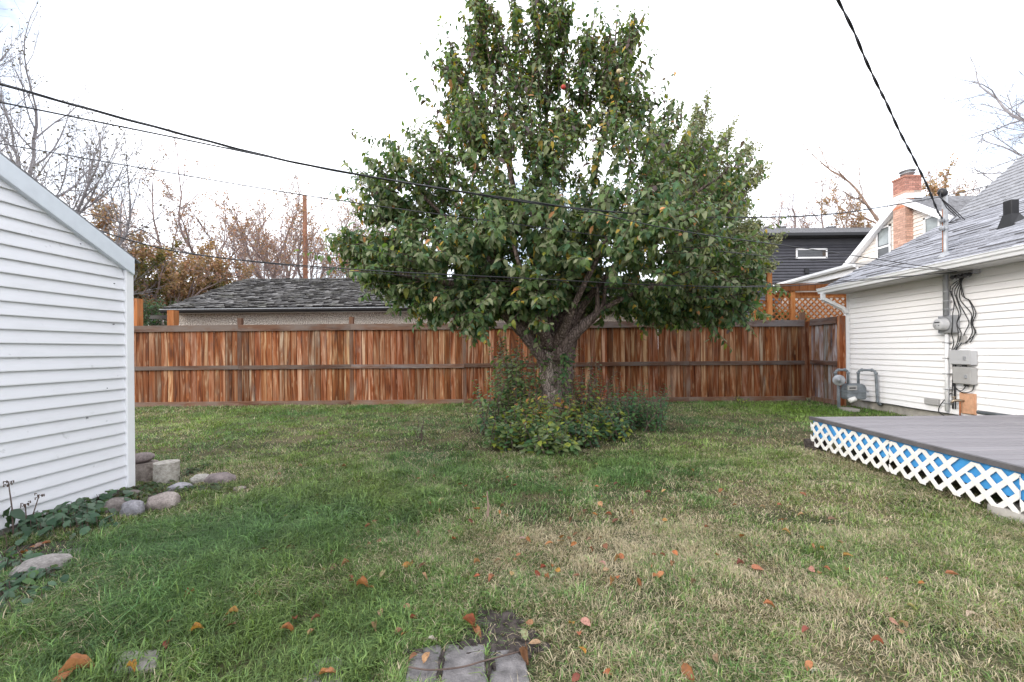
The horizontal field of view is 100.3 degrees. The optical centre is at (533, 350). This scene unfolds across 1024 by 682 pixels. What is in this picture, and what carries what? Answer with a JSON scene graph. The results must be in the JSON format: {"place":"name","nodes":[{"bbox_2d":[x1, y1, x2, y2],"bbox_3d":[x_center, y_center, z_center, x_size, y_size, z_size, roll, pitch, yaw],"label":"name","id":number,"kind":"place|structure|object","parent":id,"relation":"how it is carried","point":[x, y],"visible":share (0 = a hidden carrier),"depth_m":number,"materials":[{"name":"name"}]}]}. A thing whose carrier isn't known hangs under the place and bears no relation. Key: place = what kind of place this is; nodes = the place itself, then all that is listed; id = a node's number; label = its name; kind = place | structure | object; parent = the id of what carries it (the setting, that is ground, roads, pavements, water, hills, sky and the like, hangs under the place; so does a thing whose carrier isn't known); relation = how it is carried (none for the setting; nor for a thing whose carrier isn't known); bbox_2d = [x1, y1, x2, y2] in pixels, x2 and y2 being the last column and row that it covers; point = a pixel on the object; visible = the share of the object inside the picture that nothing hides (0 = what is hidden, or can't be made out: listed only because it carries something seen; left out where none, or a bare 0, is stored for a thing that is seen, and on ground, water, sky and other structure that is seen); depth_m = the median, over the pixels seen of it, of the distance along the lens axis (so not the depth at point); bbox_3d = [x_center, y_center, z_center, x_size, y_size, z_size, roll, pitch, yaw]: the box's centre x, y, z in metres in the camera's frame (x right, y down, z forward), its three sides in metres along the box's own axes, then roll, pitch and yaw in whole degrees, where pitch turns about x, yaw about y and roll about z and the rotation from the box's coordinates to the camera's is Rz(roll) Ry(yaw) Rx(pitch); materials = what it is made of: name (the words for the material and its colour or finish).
{"place":"outdoors","nodes":[
{"label":"outdoors","id":0,"kind":"place"},
{"bbox_2d":[0,399,1023,681],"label":"lawn","id":1,"kind":"structure","parent":0,"point":[472,435],"depth_m":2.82,"materials":[{"name":"plant"}]},
{"bbox_2d":[2,480,44,535],"bbox_3d":[-3.559,1.115,3.001,0.143,0.451,0.233,-1,0,0],"label":"dried flower","id":2,"kind":"object","parent":1,"relation":"on","point":[14,514],"visible":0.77,"depth_m":2.92,"materials":[{"name":"green plant"}]},
{"bbox_2d":[8,553,72,577],"bbox_3d":[-2.794,1.242,2.415,0.248,0.131,0.242,-1,0,-23],"label":"stone","id":3,"kind":"object","parent":1,"relation":"on","point":[42,561],"visible":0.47,"depth_m":2.40,"materials":[{"name":"stone"}]},
{"bbox_2d":[0,539,97,561],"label":"soil patch","id":4,"kind":"object","parent":1,"relation":"on","point":[46,545],"visible":0.3,"depth_m":2.77,"materials":[{"name":"soil"}]},
{"bbox_2d":[0,546,74,621],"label":"ground cover","id":5,"kind":"object","parent":4,"relation":"on","point":[26,577],"visible":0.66,"depth_m":2.23,"materials":[{"name":"green plant"}]},
{"bbox_2d":[52,669,74,681],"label":"fallen leaf","id":6,"kind":"object","parent":1,"relation":"on","point":[65,673],"visible":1,"depth_m":1.61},
{"bbox_2d":[0,152,139,534],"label":"shed","id":7,"kind":"structure","parent":1,"relation":"on","point":[67,403],"depth_m":3.29,"materials":[{"name":"plastic"}]},
{"bbox_2d":[58,653,96,673],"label":"fallen leaf","id":8,"kind":"object","parent":1,"relation":"on","point":[75,659],"visible":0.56,"depth_m":1.65,"materials":[{"name":"plant"}]},
{"bbox_2d":[102,497,131,514],"bbox_3d":[-3.272,1.235,3.347,0.201,0.160,0.177,-1,0,0],"label":"stone","id":9,"kind":"object","parent":1,"relation":"on","point":[116,503],"visible":0.38,"depth_m":3.30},
{"bbox_2d":[126,659,136,671],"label":"fallen leaf","id":10,"kind":"object","parent":1,"relation":"on","point":[130,663],"visible":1,"depth_m":1.65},
{"bbox_2d":[119,500,144,516],"bbox_3d":[-3.097,1.240,3.305,0.154,0.158,0.149,-1,0,0],"label":"stone","id":11,"kind":"object","parent":1,"relation":"on","point":[133,506],"visible":0.77,"depth_m":3.26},
{"bbox_2d":[111,650,158,672],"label":"paving slab","id":12,"kind":"structure","parent":1,"relation":"on","point":[144,661],"depth_m":1.71,"materials":[{"name":"stone"}]},
{"bbox_2d":[135,460,158,483],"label":"concrete pier","id":13,"kind":"structure","parent":1,"relation":"on","point":[143,471],"depth_m":4.14,"materials":[{"name":"concrete"}]},
{"bbox_2d":[135,452,154,463],"bbox_3d":[-3.876,1.067,4.217,0.233,0.109,0.181,-8,1,-11],"label":"stone","id":14,"kind":"object","parent":13,"relation":"on","point":[142,457],"visible":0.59,"depth_m":4.18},
{"bbox_2d":[145,492,180,510],"bbox_3d":[-3.004,1.234,3.470,0.232,0.156,0.208,-1,0,0],"label":"stone","id":15,"kind":"object","parent":1,"relation":"on","point":[160,501],"visible":0.84,"depth_m":3.40,"materials":[{"name":"stone"}]},
{"bbox_2d":[101,463,231,501],"bbox_3d":[-3.413,1.258,3.948,0.855,0.098,1.240,-1,0,-43],"label":"ground cover","id":16,"kind":"object","parent":1,"relation":"on","point":[144,485],"visible":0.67,"depth_m":3.83,"materials":[{"name":"green plant"}]},
{"bbox_2d":[153,459,179,485],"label":"concrete pier","id":17,"kind":"structure","parent":1,"relation":"on","point":[165,471],"depth_m":4.04,"materials":[{"name":"concrete"}]},
{"bbox_2d":[167,482,192,491],"bbox_3d":[-3.212,1.254,3.873,0.189,0.103,0.158,-1,0,0],"label":"stone","id":18,"kind":"object","parent":1,"relation":"on","point":[180,484],"visible":0.49,"depth_m":3.84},
{"bbox_2d":[189,473,208,484],"bbox_3d":[-3.225,1.252,4.138,0.174,0.102,0.158,-1,0,0],"label":"stone","id":19,"kind":"object","parent":1,"relation":"on","point":[197,478],"visible":0.58,"depth_m":4.08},
{"bbox_2d":[204,472,235,484],"bbox_3d":[-3.023,1.244,4.114,0.262,0.120,0.229,-1,0,0],"label":"stone","id":20,"kind":"object","parent":1,"relation":"on","point":[225,477],"visible":0.81,"depth_m":4.06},
{"bbox_2d":[279,622,293,630],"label":"fallen leaf","id":21,"kind":"object","parent":1,"relation":"on","point":[289,626],"visible":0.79,"depth_m":1.88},
{"bbox_2d":[303,657,342,681],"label":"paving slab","id":22,"kind":"structure","parent":1,"relation":"on","point":[325,673],"depth_m":1.64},
{"bbox_2d":[356,576,369,587],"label":"fallen leaf","id":23,"kind":"object","parent":1,"relation":"on","point":[362,580],"visible":0.93,"depth_m":2.23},
{"bbox_2d":[405,648,423,654],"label":"soil crumbs","id":24,"kind":"object","parent":1,"relation":"on","point":[418,650],"visible":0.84,"depth_m":1.74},
{"bbox_2d":[411,414,426,441],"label":"weed","id":25,"kind":"object","parent":1,"relation":"on","point":[420,435],"visible":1,"depth_m":5.92,"materials":[{"name":"green plant"}]},
{"bbox_2d":[405,645,440,681],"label":"paving slab","id":26,"kind":"structure","parent":1,"relation":"on","point":[430,662],"depth_m":1.67,"materials":[{"name":"stone"}]},
{"bbox_2d":[436,650,444,677],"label":"soil crumbs","id":27,"kind":"object","parent":1,"relation":"on","point":[441,658],"visible":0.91,"depth_m":1.68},
{"bbox_2d":[442,644,486,681],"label":"paving slab","id":28,"kind":"structure","parent":1,"relation":"on","point":[453,657],"depth_m":1.68,"materials":[{"name":"concrete"}]},
{"bbox_2d":[134,312,811,406],"bbox_3d":[-5.437,0.292,10.090,24.207,2.140,0.130,-1,0,0],"label":"wooden fence","id":29,"kind":"object","parent":1,"relation":"on","point":[350,363],"visible":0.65,"depth_m":10.07,"materials":[{"name":"brown wood"}]},
{"bbox_2d":[463,402,496,435],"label":"weed","id":30,"kind":"object","parent":1,"relation":"on","point":[478,426],"visible":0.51,"depth_m":6.37,"materials":[{"name":"green plant"}]},
{"bbox_2d":[448,622,550,654],"bbox_3d":[-0.172,1.247,1.839,0.509,0.042,0.224,-1,0,0],"label":"soil patch","id":31,"kind":"object","parent":1,"relation":"on","point":[507,642],"visible":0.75,"depth_m":1.82,"materials":[{"name":"soil"}]},
{"bbox_2d":[448,639,485,645],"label":"soil crumbs","id":32,"kind":"object","parent":31,"relation":"on","point":[464,641],"visible":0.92,"depth_m":1.79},
{"bbox_2d":[462,613,474,629],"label":"fallen leaf","id":33,"kind":"object","parent":31,"relation":"on","point":[470,618],"visible":0.94,"depth_m":1.90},
{"bbox_2d":[521,629,527,640],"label":"fallen leaf","id":34,"kind":"object","parent":31,"relation":"on","point":[524,632],"visible":1,"depth_m":1.84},
{"bbox_2d":[475,607,524,635],"bbox_3d":[-0.158,1.250,1.964,0.246,0.037,0.205,-1,0,0],"label":"soil patch","id":35,"kind":"object","parent":1,"relation":"on","point":[504,620],"visible":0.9,"depth_m":1.97,"materials":[{"name":"soil"}]},
{"bbox_2d":[489,649,528,681],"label":"paving slab","id":36,"kind":"structure","parent":1,"relation":"on","point":[513,666],"depth_m":1.66,"materials":[{"name":"concrete"}]},
{"bbox_2d":[408,651,519,670],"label":"dry twig","id":37,"kind":"object","parent":36,"relation":"on","point":[417,668],"visible":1,"depth_m":1.64,"materials":[{"name":"wood"}]},
{"bbox_2d":[484,650,495,677],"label":"soil crumbs","id":38,"kind":"object","parent":36,"relation":"on","point":[492,666],"visible":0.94,"depth_m":1.66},
{"bbox_2d":[508,646,533,658],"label":"soil crumbs","id":39,"kind":"object","parent":1,"relation":"on","point":[514,649],"visible":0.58,"depth_m":1.76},
{"bbox_2d":[468,336,578,430],"bbox_3d":[-0.234,0.502,6.995,1.693,1.558,1.517,-1,0,-14],"label":"sucker shrub","id":40,"kind":"object","parent":1,"relation":"on","point":[514,382],"visible":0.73,"depth_m":6.77,"materials":[{"name":"green plant"}]},
{"bbox_2d":[519,645,528,664],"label":"fallen leaf","id":41,"kind":"object","parent":1,"relation":"on","point":[523,650],"visible":0.96,"depth_m":1.72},
{"bbox_2d":[475,404,582,456],"bbox_3d":[-0.068,1.051,5.593,1.228,0.600,1.527,-1,0,-16],"label":"shrub","id":42,"kind":"object","parent":1,"relation":"on","point":[532,437],"visible":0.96,"depth_m":5.29,"materials":[{"name":"green plant"}]},
{"bbox_2d":[293,0,790,420],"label":"apple tree","id":43,"kind":"object","parent":1,"relation":"on","point":[531,315],"visible":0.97,"depth_m":6.30,"materials":[{"name":"green plant"}]},
{"bbox_2d":[557,353,571,409],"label":"climbing vine","id":44,"kind":"object","parent":43,"relation":"attached to","point":[564,356],"visible":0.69,"depth_m":6.61,"materials":[{"name":"green plant"}]},
{"bbox_2d":[507,376,609,440],"bbox_3d":[0.437,0.841,6.270,1.618,0.899,1.641,-1,0,0],"label":"sucker shrub","id":45,"kind":"object","parent":1,"relation":"on","point":[566,412],"visible":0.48,"depth_m":6.26,"materials":[{"name":"green plant"}]},
{"bbox_2d":[580,617,590,625],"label":"fallen leaf","id":46,"kind":"object","parent":1,"relation":"on","point":[584,620],"visible":1,"depth_m":1.92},
{"bbox_2d":[555,403,633,448],"bbox_3d":[0.864,1.058,5.973,1.289,0.491,1.528,-1,0,0],"label":"shrub","id":47,"kind":"object","parent":1,"relation":"on","point":[583,431],"visible":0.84,"depth_m":5.83,"materials":[{"name":"green plant"}]},
{"bbox_2d":[572,357,646,424],"bbox_3d":[1.202,0.688,7.385,1.609,1.154,1.118,-1,0,11],"label":"sucker shrub","id":48,"kind":"object","parent":1,"relation":"on","point":[589,390],"visible":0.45,"depth_m":7.27,"materials":[{"name":"green plant"}]},
{"bbox_2d":[606,383,671,432],"bbox_3d":[1.692,0.900,6.768,1.158,0.738,1.290,-1,0,0],"label":"shrub","id":49,"kind":"object","parent":1,"relation":"on","point":[647,420],"visible":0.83,"depth_m":6.52,"materials":[{"name":"green plant"}]},
{"bbox_2d":[681,658,694,681],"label":"fallen leaf","id":50,"kind":"object","parent":1,"relation":"on","point":[686,667],"visible":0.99,"depth_m":1.60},
{"bbox_2d":[805,660,812,670],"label":"fallen leaf","id":51,"kind":"object","parent":1,"relation":"on","point":[809,663],"visible":1,"depth_m":1.63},
{"bbox_2d":[805,438,828,450],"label":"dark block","id":52,"kind":"structure","parent":1,"relation":"on","point":[809,444],"depth_m":5.17,"materials":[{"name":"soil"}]},
{"bbox_2d":[810,315,845,405],"bbox_3d":[6.552,0.257,9.530,0.111,1.980,1.020,-1,0,0],"label":"side fence","id":53,"kind":"object","parent":1,"relation":"on","point":[828,335],"visible":0.93,"depth_m":9.49,"materials":[{"name":"brown wood"}]},
{"bbox_2d":[839,407,859,411],"bbox_3d":[6.212,1.190,8.400,0.220,0.100,0.300,-1,0,0],"label":"concrete block","id":54,"kind":"object","parent":1,"relation":"on","point":[850,409],"depth_m":8.33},
{"bbox_2d":[870,634,883,643],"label":"fallen leaf","id":55,"kind":"object","parent":1,"relation":"on","point":[877,637],"visible":1,"depth_m":1.77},
{"bbox_2d":[809,415,1023,514],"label":"deck","id":56,"kind":"structure","parent":1,"relation":"on","point":[980,452],"depth_m":3.93,"materials":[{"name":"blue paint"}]},
{"bbox_2d":[984,502,1023,522],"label":"concrete block","id":57,"kind":"object","parent":1,"relation":"on","point":[1006,512],"depth_m":3.10,"materials":[{"name":"concrete"}]},
{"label":"soil patch","id":58,"kind":"structure","parent":1,"relation":"on","visible":0},
{"bbox_2d":[0,487,134,547],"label":"ground cover","id":59,"kind":"object","parent":58,"relation":"on","point":[80,511],"visible":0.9,"depth_m":3.03,"materials":[{"name":"green plant"}]},
{"bbox_2d":[0,0,1023,295],"label":"sky","id":60,"kind":"structure","parent":0,"point":[291,80],"materials":[{"name":"white"}]},
{"bbox_2d":[625,87,810,353],"bbox_3d":[4.944,-2.815,11.823,5.363,8.134,3.442,-1,0,-24],"label":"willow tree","id":61,"kind":"object","parent":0,"point":[748,227],"visible":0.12,"depth_m":11.33,"materials":[{"name":"green plant"}]},
{"label":"ground","id":62,"kind":"structure","parent":0,"visible":0},
{"bbox_2d":[0,1,199,299],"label":"bare tree","id":63,"kind":"object","parent":62,"relation":"on","point":[34,165],"visible":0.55,"depth_m":15.03,"materials":[{"name":"grey plant"}]},
{"bbox_2d":[134,298,142,325],"bbox_3d":[-9.842,0.035,10.600,0.165,2.620,0.165,-1,0,0],"label":"cedar post","id":64,"kind":"object","parent":62,"relation":"on","point":[138,312],"visible":0.29,"depth_m":10.56,"materials":[{"name":"brown wood"}]},
{"bbox_2d":[139,296,176,325],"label":"hedge","id":65,"kind":"object","parent":62,"relation":"on","point":[153,311],"visible":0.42,"depth_m":13.22,"materials":[{"name":"green plant"}]},
{"bbox_2d":[85,190,256,324],"bbox_3d":[-15.357,-2.319,17.141,7.179,7.516,6.571,-1,0,-29],"label":"autumn tree","id":66,"kind":"object","parent":62,"relation":"on","point":[178,284],"visible":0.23,"depth_m":17.51,"materials":[{"name":"brown plant"}]},
{"bbox_2d":[167,310,178,325],"bbox_3d":[-9.194,0.162,10.900,0.165,2.352,0.165,-1,0,0],"label":"cedar post","id":67,"kind":"object","parent":62,"relation":"on","point":[172,317],"visible":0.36,"depth_m":10.82,"materials":[{"name":"brown wood"}]},
{"bbox_2d":[150,315,166,318],"bbox_3d":[-9.599,-0.852,11.000,0.532,0.090,0.040,-1,0,0],"label":"cross rail","id":68,"kind":"object","parent":67,"relation":"attached to","point":[158,316],"visible":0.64,"depth_m":10.98,"materials":[{"name":"wood"}]},
{"bbox_2d":[67,188,284,283],"bbox_3d":[-22.076,-4.124,27.438,11.290,11.291,12.265,-1,0,32],"label":"autumn tree","id":69,"kind":"object","parent":62,"relation":"on","point":[180,246],"visible":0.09,"depth_m":24.86,"materials":[{"name":"brown plant"}]},
{"bbox_2d":[146,246,212,324],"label":"autumn tree","id":70,"kind":"object","parent":62,"relation":"on","point":[168,272],"visible":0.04,"depth_m":19.89,"materials":[{"name":"brown plant"}]},
{"bbox_2d":[133,237,233,325],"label":"autumn tree","id":71,"kind":"object","parent":62,"relation":"on","point":[143,266],"visible":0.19,"depth_m":17.73,"materials":[{"name":"brown plant"}]},
{"bbox_2d":[54,121,340,280],"bbox_3d":[-16.200,-4.776,24.275,11.349,12.470,12.618,-1,0,0],"label":"autumn tree","id":72,"kind":"object","parent":62,"relation":"on","point":[230,231],"visible":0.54,"depth_m":21.26,"materials":[{"name":"brown plant"}]},
{"bbox_2d":[134,163,359,280],"bbox_3d":[-17.348,-4.909,27.223,9.926,12.758,12.539,-1,0,26],"label":"autumn tree","id":73,"kind":"object","parent":62,"relation":"on","point":[220,209],"visible":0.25,"depth_m":25.35,"materials":[{"name":"brown plant"}]},
{"bbox_2d":[184,189,401,284],"bbox_3d":[-10.778,-4.067,21.904,11.986,10.942,11.148,-1,0,-18],"label":"autumn tree","id":74,"kind":"object","parent":62,"relation":"on","point":[268,245],"visible":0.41,"depth_m":19.51,"materials":[{"name":"brown plant"}]},
{"bbox_2d":[302,196,307,277],"bbox_3d":[-10.304,-2.824,19.300,0.234,8.345,0.239,-1,0,0],"label":"utility pole","id":75,"kind":"object","parent":62,"relation":"on","point":[305,262],"visible":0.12,"depth_m":19.22,"materials":[{"name":"brown wood"}]},
{"bbox_2d":[312,172,426,277],"bbox_3d":[-11.006,-4.679,27.468,9.512,12.171,10.430,-1,0,0],"label":"autumn tree","id":76,"kind":"object","parent":62,"relation":"on","point":[347,221],"visible":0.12,"depth_m":24.59,"materials":[{"name":"brown plant"}]},
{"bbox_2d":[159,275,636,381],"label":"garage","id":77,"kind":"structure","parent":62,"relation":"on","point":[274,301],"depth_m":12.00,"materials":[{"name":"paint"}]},
{"bbox_2d":[724,226,872,346],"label":"dark house","id":78,"kind":"structure","parent":62,"relation":"on","point":[847,240],"depth_m":21.96,"materials":[{"name":"grey"}]},
{"bbox_2d":[796,248,827,258],"bbox_3d":[14.317,-4.976,21.950,1.617,0.519,0.040,-1,0,0],"label":"window","id":79,"kind":"structure","parent":78,"relation":"in","point":[801,253],"depth_m":21.96,"materials":[{"name":"clear glass"}]},
{"bbox_2d":[751,273,845,351],"bbox_3d":[7.289,-0.445,11.400,2.887,3.250,0.180,-1,0,0],"label":"lattice screen","id":80,"kind":"object","parent":62,"relation":"on","point":[768,302],"visible":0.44,"depth_m":11.39,"materials":[{"name":"brown wood"}]},
{"bbox_2d":[762,304,844,318],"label":"cottage wall","id":81,"kind":"structure","parent":62,"relation":"on","point":[814,310],"depth_m":13.20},
{"bbox_2d":[748,174,872,227],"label":"autumn tree","id":82,"kind":"object","parent":62,"relation":"on","point":[782,204],"visible":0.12,"depth_m":30.47,"materials":[{"name":"brown plant"}]},
{"bbox_2d":[765,167,873,227],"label":"autumn tree","id":83,"kind":"object","parent":62,"relation":"on","point":[800,220],"visible":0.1,"depth_m":30.54,"materials":[{"name":"brown plant"}]},
{"bbox_2d":[822,193,852,227],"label":"autumn tree","id":84,"kind":"object","parent":62,"relation":"on","point":[836,218],"depth_m":27.16,"materials":[{"name":"beige plant"}]},
{"bbox_2d":[773,168,974,303],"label":"gabled house","id":85,"kind":"structure","parent":62,"relation":"on","point":[895,226],"depth_m":13.97,"materials":[{"name":"white wood"}]},
{"bbox_2d":[876,224,891,258],"bbox_3d":[12.217,-3.766,14.886,0.045,1.084,0.608,-1,0,0],"label":"window","id":86,"kind":"structure","parent":85,"relation":"in","point":[883,238],"depth_m":14.88,"materials":[{"name":"clear glass"}]},
{"bbox_2d":[923,216,940,233],"bbox_3d":[12.217,-3.760,13.077,0.045,0.737,0.537,-1,0,0],"label":"window","id":87,"kind":"structure","parent":85,"relation":"in","point":[930,222],"depth_m":13.14,"materials":[{"name":"clear glass"}]},
{"bbox_2d":[815,153,972,227],"bbox_3d":[23.860,-4.779,22.894,12.119,11.766,12.026,-1,0,-7],"label":"autumn tree","id":88,"kind":"object","parent":62,"relation":"on","point":[934,189],"visible":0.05,"depth_m":25.58,"materials":[{"name":"beige plant"}]},
{"bbox_2d":[781,123,1023,227],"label":"bare tree","id":89,"kind":"object","parent":62,"relation":"on","point":[864,202],"visible":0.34,"depth_m":25.68,"materials":[{"name":"beige plant"}]},
{"bbox_2d":[816,154,1023,415],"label":"house","id":90,"kind":"structure","parent":62,"relation":"on","point":[895,339],"depth_m":7.32,"materials":[{"name":"plastic"}]},
{"bbox_2d":[0,143,939,269],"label":"overhead wire","id":91,"kind":"object","parent":90,"relation":"attached to","point":[414,210],"visible":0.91,"depth_m":4.81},
{"bbox_2d":[0,101,956,271],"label":"overhead wire","id":92,"kind":"object","parent":90,"relation":"attached to","point":[419,184],"visible":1,"depth_m":3.85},
{"bbox_2d":[0,83,987,217],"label":"overhead wire","id":93,"kind":"object","parent":90,"relation":"attached to","point":[106,113],"visible":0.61,"depth_m":3.69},
{"bbox_2d":[75,210,946,289],"bbox_3d":[0.429,-1.304,5.729,12.313,0.961,0.008,-1,0,-8],"label":"overhead wire","id":94,"kind":"object","parent":90,"relation":"attached to","point":[479,279],"visible":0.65,"depth_m":5.51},
{"bbox_2d":[102,231,952,286],"bbox_3d":[1.043,-1.052,5.351,11.310,0.458,0.012,-1,0,-13],"label":"overhead wire","id":95,"kind":"object","parent":90,"relation":"attached to","point":[493,276],"visible":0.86,"depth_m":4.95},
{"bbox_2d":[832,368,882,408],"bbox_3d":[6.343,0.798,8.389,0.845,0.882,0.382,-1,0,0],"label":"gas meter","id":96,"kind":"object","parent":90,"relation":"attached to","point":[852,392],"visible":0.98,"depth_m":8.34,"materials":[{"name":"grey paint"}]},
{"bbox_2d":[864,277,975,415],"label":"wall cables","id":97,"kind":"object","parent":90,"relation":"attached to","point":[971,321],"depth_m":6.67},
{"bbox_2d":[924,398,939,405],"bbox_3d":[6.704,0.866,7.175,0.041,0.100,0.250,-1,0,0],"label":"cable cover","id":98,"kind":"object","parent":90,"relation":"attached to","point":[930,401],"visible":1,"depth_m":7.14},
{"bbox_2d":[933,315,959,410],"bbox_3d":[6.606,0.217,6.840,0.252,1.540,0.260,-1,0,0],"label":"electric meter","id":99,"kind":"object","parent":90,"relation":"attached to","point":[942,324],"visible":0.97,"depth_m":6.86,"materials":[{"name":"metal"}]},
{"bbox_2d":[936,188,964,315],"bbox_3d":[6.645,-1.577,6.812,0.358,2.047,0.259,-1,0,32],"label":"service mast","id":100,"kind":"object","parent":90,"relation":"attached to","point":[942,193],"visible":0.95,"depth_m":6.81,"materials":[{"name":"metal"}]},
{"bbox_2d":[836,0,942,218],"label":"service drop","id":101,"kind":"object","parent":100,"relation":"attached to","point":[849,22],"visible":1,"depth_m":4.81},
{"bbox_2d":[949,350,977,366],"bbox_3d":[6.646,0.127,6.600,0.148,0.258,0.326,-1,0,0],"label":"utility box","id":102,"kind":"object","parent":90,"relation":"attached to","point":[964,358],"visible":1,"depth_m":6.55,"materials":[{"name":"metal"}]},
{"bbox_2d":[950,392,976,414],"bbox_3d":[6.625,0.901,6.590,0.195,0.470,0.240,-1,0,0],"label":"utility box","id":103,"kind":"object","parent":90,"relation":"attached to","point":[967,403],"visible":0.92,"depth_m":6.57,"materials":[{"name":"wood"}]},
{"bbox_2d":[950,269,979,279],"bbox_3d":[6.578,-1.152,6.558,0.259,0.122,0.385,-1,0,0],"label":"eave bracket","id":104,"kind":"object","parent":90,"relation":"attached to","point":[962,274],"visible":1,"depth_m":6.48,"materials":[{"name":"metal"}]},
{"bbox_2d":[953,367,977,385],"bbox_3d":[6.653,0.407,6.580,0.138,0.298,0.276,-1,0,0],"label":"utility box","id":105,"kind":"object","parent":90,"relation":"attached to","point":[966,376],"visible":1,"depth_m":6.52,"materials":[{"name":"metal"}]},
{"bbox_2d":[976,410,1009,414],"bbox_3d":[6.589,0.921,4.260,0.059,0.067,4.120,-1,0,0],"label":"drain pipe","id":106,"kind":"object","parent":90,"relation":"attached to","point":[985,412],"visible":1,"depth_m":6.16,"materials":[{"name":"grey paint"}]},
{"bbox_2d":[997,199,1023,229],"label":"roof vent","id":107,"kind":"object","parent":90,"relation":"on","point":[1012,215],"visible":1,"depth_m":6.55,"materials":[{"name":"black metal"}]},
{"bbox_2d":[928,3,1023,195],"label":"bare tree","id":108,"kind":"object","parent":62,"relation":"on","point":[1018,117],"visible":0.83,"depth_m":18.41,"materials":[{"name":"grey plant"}]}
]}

